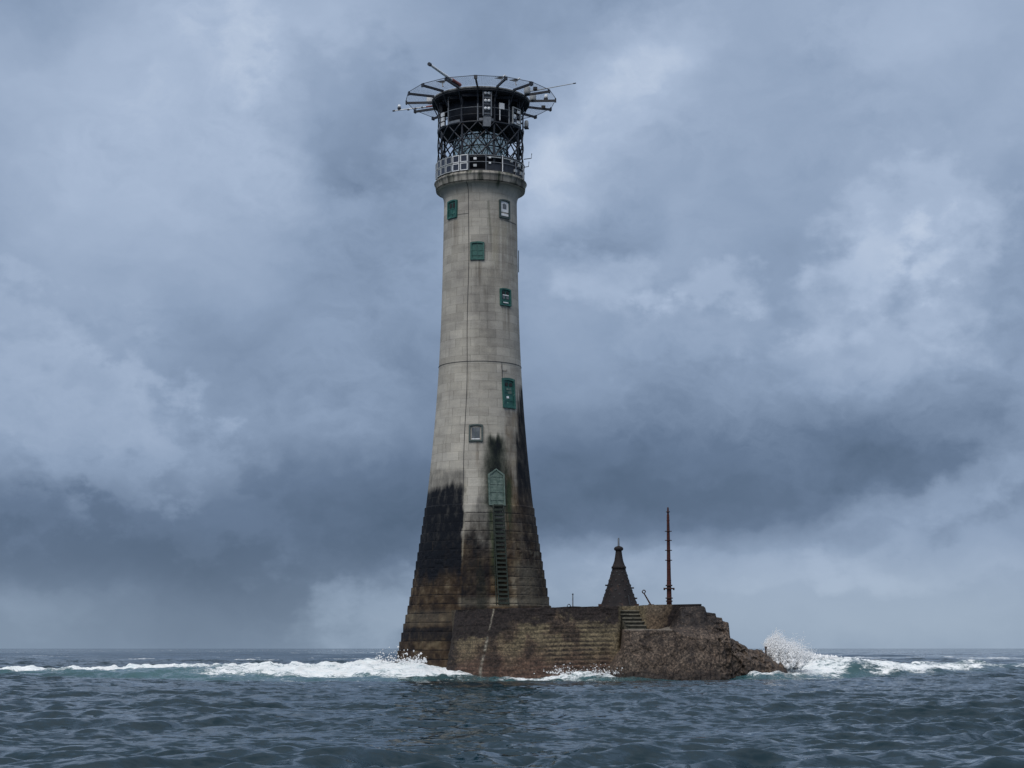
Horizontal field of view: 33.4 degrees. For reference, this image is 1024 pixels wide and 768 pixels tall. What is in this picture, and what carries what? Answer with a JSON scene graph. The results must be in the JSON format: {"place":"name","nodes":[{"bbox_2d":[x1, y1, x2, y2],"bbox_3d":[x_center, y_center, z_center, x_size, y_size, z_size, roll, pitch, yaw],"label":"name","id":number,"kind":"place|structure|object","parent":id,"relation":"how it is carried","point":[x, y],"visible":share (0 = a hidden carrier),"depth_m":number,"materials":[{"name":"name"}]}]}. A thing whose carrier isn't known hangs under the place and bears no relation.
{"place":"outdoors","nodes":[
{"label":"outdoors","id":0,"kind":"place"},
{"bbox_2d":[0,649,1023,767],"bbox_3d":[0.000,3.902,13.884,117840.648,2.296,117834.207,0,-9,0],"label":"sea","id":1,"kind":"structure","parent":0,"point":[364,708],"depth_m":46.44,"materials":[{"name":"liquid"}]},
{"bbox_2d":[375,629,868,674],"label":"spray","id":2,"kind":"object","parent":1,"relation":"on","point":[788,656],"visible":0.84,"depth_m":114.89,"materials":[{"name":"white liquid"}]},
{"bbox_2d":[601,606,787,680],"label":"rock","id":3,"kind":"object","parent":1,"relation":"in","point":[694,643],"visible":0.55,"depth_m":108.33,"materials":[{"name":"stone"}]},
{"bbox_2d":[392,62,575,667],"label":"lighthouse","id":4,"kind":"object","parent":3,"relation":"on","point":[479,546],"visible":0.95,"depth_m":118.92,"materials":[{"name":"stone"}]},
{"bbox_2d":[447,199,457,219],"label":"window","id":5,"kind":"structure","parent":4,"relation":"in","point":[452,205],"depth_m":121.51,"materials":[{"name":"green metal"}]},
{"bbox_2d":[469,424,482,441],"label":"window","id":6,"kind":"structure","parent":4,"relation":"in","point":[475,430],"depth_m":117.54,"materials":[{"name":"grey metal"}]},
{"bbox_2d":[470,241,483,259],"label":"window","id":7,"kind":"structure","parent":4,"relation":"in","point":[476,247],"depth_m":120.13,"materials":[{"name":"green metal"}]},
{"bbox_2d":[488,468,505,505],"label":"door","id":8,"kind":"structure","parent":4,"relation":"in","point":[496,479],"depth_m":116.77,"materials":[{"name":"green metal"}]},
{"bbox_2d":[499,199,509,219],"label":"window","id":9,"kind":"structure","parent":4,"relation":"in","point":[503,206],"depth_m":121.30,"materials":[{"name":"white metal"}]},
{"bbox_2d":[499,288,511,306],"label":"window","id":10,"kind":"structure","parent":4,"relation":"in","point":[505,294],"depth_m":120.24,"materials":[{"name":"green metal"}]},
{"bbox_2d":[502,378,515,408],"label":"window","id":11,"kind":"structure","parent":4,"relation":"in","point":[508,384],"depth_m":118.99,"materials":[{"name":"green metal"}]},
{"bbox_2d":[446,604,701,678],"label":"landing platform","id":12,"kind":"structure","parent":3,"relation":"on","point":[526,643],"depth_m":110.41,"materials":[{"name":"stone"}]},
{"bbox_2d":[598,538,638,605],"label":"cone beacon","id":13,"kind":"object","parent":12,"relation":"on","point":[619,591],"visible":0.95,"depth_m":114.65,"materials":[{"name":"stone"}]},
{"bbox_2d":[642,590,653,604],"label":"davit lever","id":14,"kind":"object","parent":12,"relation":"on","point":[647,598],"visible":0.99,"depth_m":111.53,"materials":[{"name":"grey metal"}]},
{"bbox_2d":[664,507,674,604],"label":"mast","id":15,"kind":"object","parent":12,"relation":"on","point":[669,598],"visible":1,"depth_m":114.38,"materials":[{"name":"red metal"}]},
{"bbox_2d":[0,0,1023,648],"label":"sky","id":16,"kind":"structure","parent":0,"point":[771,272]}
]}

